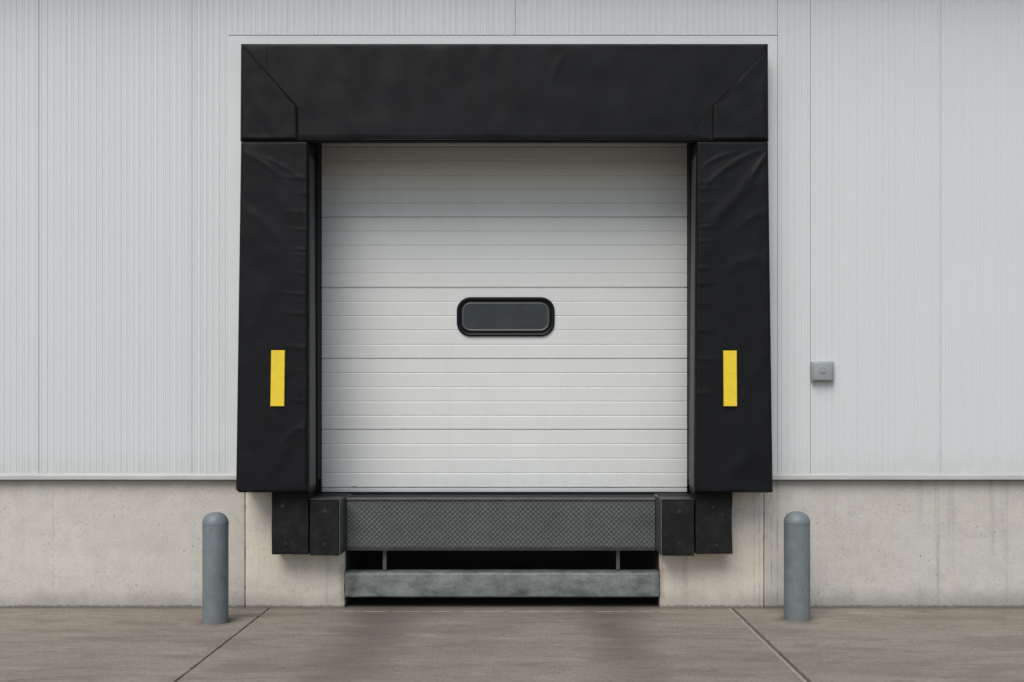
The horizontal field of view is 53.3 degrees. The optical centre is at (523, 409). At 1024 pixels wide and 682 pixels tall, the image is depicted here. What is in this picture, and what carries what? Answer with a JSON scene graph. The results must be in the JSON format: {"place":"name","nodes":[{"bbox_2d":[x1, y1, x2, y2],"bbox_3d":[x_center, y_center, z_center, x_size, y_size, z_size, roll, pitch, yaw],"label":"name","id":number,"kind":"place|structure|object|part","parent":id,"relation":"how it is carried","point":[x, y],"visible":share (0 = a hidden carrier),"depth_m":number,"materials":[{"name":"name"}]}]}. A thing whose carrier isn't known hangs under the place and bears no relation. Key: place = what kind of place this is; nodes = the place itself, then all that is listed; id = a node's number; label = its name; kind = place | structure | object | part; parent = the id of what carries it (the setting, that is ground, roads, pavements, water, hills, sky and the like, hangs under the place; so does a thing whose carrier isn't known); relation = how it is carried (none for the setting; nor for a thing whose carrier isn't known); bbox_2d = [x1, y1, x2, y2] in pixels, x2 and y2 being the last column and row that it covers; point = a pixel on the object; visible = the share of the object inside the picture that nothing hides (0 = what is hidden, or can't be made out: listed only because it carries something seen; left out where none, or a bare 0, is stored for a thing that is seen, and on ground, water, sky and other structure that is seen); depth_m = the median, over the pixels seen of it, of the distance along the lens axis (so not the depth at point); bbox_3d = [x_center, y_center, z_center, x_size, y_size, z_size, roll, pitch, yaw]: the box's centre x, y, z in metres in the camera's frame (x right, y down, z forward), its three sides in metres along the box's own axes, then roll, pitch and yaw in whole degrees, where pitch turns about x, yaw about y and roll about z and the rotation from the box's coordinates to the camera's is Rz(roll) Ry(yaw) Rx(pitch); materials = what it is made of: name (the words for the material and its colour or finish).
{"place":"outdoors","nodes":[
{"label":"outdoors","id":0,"kind":"place"},
{"bbox_2d":[0,597,1023,681],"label":"ground","id":1,"kind":"structure","parent":0,"point":[501,639],"depth_m":7.62,"materials":[{"name":"concrete"}]},
{"bbox_2d":[201,512,229,625],"bbox_3d":[-2.529,1.303,8.361,0.247,0.928,0.243,0,0,0],"label":"bollard","id":2,"kind":"object","parent":1,"relation":"on","point":[215,568],"visible":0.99,"depth_m":8.27,"materials":[{"name":"grey metal"}]},
{"bbox_2d":[0,0,1023,609],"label":"warehouse","id":3,"kind":"structure","parent":1,"relation":"on","point":[896,198],"depth_m":8.95,"materials":[{"name":"paint"}]},
{"bbox_2d":[272,491,313,554],"bbox_3d":[-2.012,0.979,8.879,0.322,0.535,0.240,0,0,0],"label":"dock bumper","id":4,"kind":"object","parent":3,"relation":"attached to","point":[290,522],"visible":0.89,"depth_m":8.77,"materials":[{"name":"rubber"}]},
{"bbox_2d":[310,497,344,555],"bbox_3d":[-1.709,1.010,8.871,0.262,0.488,0.256,0,0,0],"label":"dock bumper","id":5,"kind":"object","parent":3,"relation":"attached to","point":[327,525],"visible":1,"depth_m":8.75,"materials":[{"name":"rubber"}]},
{"bbox_2d":[345,487,658,569],"bbox_3d":[-0.193,1.091,9.636,2.778,0.660,1.328,0,0,0],"label":"dock leveler","id":6,"kind":"object","parent":3,"relation":"attached to","point":[386,522],"visible":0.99,"depth_m":8.98,"materials":[{"name":"black paint"}]},
{"bbox_2d":[345,569,658,596],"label":"steel beam","id":7,"kind":"structure","parent":3,"relation":"attached to","point":[498,583],"depth_m":8.97,"materials":[{"name":"grey metal"}]},
{"bbox_2d":[322,143,686,492],"bbox_3d":[-0.181,-1.158,9.432,3.372,3.870,0.075,0,0,0],"label":"overhead door","id":8,"kind":"structure","parent":3,"relation":"attached to","point":[504,314],"depth_m":9.42,"materials":[{"name":"white paint"}]},
{"bbox_2d":[322,430,686,487],"bbox_3d":[-0.181,0.449,9.442,3.372,0.544,0.046,0,0,0],"label":"door panel","id":9,"kind":"structure","parent":8,"relation":"in","point":[350,458],"depth_m":9.42,"materials":[{"name":"white paint"}]},
{"bbox_2d":[322,359,686,429],"bbox_3d":[-0.181,-0.147,9.442,3.372,0.664,0.046,0,0,0],"label":"door panel","id":10,"kind":"structure","parent":8,"relation":"in","point":[358,394],"depth_m":9.42,"materials":[{"name":"white paint"}]},
{"bbox_2d":[322,288,686,358],"bbox_3d":[-0.181,-0.803,9.442,3.372,0.665,0.046,0,0,0],"label":"door panel","id":11,"kind":"structure","parent":8,"relation":"in","point":[358,323],"depth_m":9.42,"materials":[{"name":"white paint"}]},
{"bbox_2d":[322,217,686,287],"bbox_3d":[-0.181,-1.457,9.442,3.372,0.661,0.047,0,0,0],"label":"door panel","id":12,"kind":"structure","parent":8,"relation":"in","point":[358,252],"depth_m":9.42,"materials":[{"name":"white paint"}]},
{"bbox_2d":[322,147,686,216],"bbox_3d":[-0.181,-2.110,9.442,3.372,0.662,0.047,0,0,0],"label":"door panel","id":13,"kind":"structure","parent":8,"relation":"in","point":[357,181],"depth_m":9.42,"materials":[{"name":"white paint"}]},
{"bbox_2d":[322,143,686,146],"bbox_3d":[-0.181,-2.762,9.442,3.372,0.661,0.047,0,0,0],"label":"door panel","id":14,"kind":"structure","parent":8,"relation":"in","point":[323,144],"depth_m":9.42,"materials":[{"name":"white paint"}]},
{"bbox_3d":[-0.169,-0.857,9.410,0.903,0.362,0.029,0,0,0],"label":"window frame","id":15,"kind":"part","parent":8,"relation":"part of","materials":[{"name":"black rubber"}]},
{"bbox_2d":[236,44,772,491],"bbox_3d":[-0.167,-1.216,8.792,4.557,3.838,0.313,0,0,0],"label":"dock seal","id":16,"kind":"object","parent":3,"relation":"attached to","point":[710,101],"visible":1,"depth_m":8.71,"materials":[{"name":"black fabric"}]},
{"bbox_2d":[657,497,693,555],"bbox_3d":[1.320,1.011,8.871,0.286,0.490,0.256,0,0,0],"label":"dock bumper","id":17,"kind":"object","parent":3,"relation":"attached to","point":[675,526],"visible":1,"depth_m":8.75,"materials":[{"name":"rubber"}]},
{"bbox_2d":[691,491,732,553],"bbox_3d":[1.635,0.977,8.879,0.323,0.531,0.240,0,0,0],"label":"dock bumper","id":18,"kind":"object","parent":3,"relation":"attached to","point":[712,522],"visible":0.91,"depth_m":8.77,"materials":[{"name":"rubber"}]},
{"bbox_2d":[811,361,833,381],"bbox_3d":[2.612,-0.334,8.911,0.198,0.178,0.078,0,0,0],"label":"wall box","id":19,"kind":"object","parent":3,"relation":"attached to","point":[822,371],"visible":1,"depth_m":8.88,"materials":[{"name":"grey plastic"}]},
{"bbox_2d":[783,511,811,622],"bbox_3d":[2.272,1.306,8.481,0.251,0.922,0.253,0,0,0],"label":"bollard","id":20,"kind":"object","parent":1,"relation":"on","point":[796,566],"visible":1,"depth_m":8.39,"materials":[{"name":"grey metal"}]}
]}

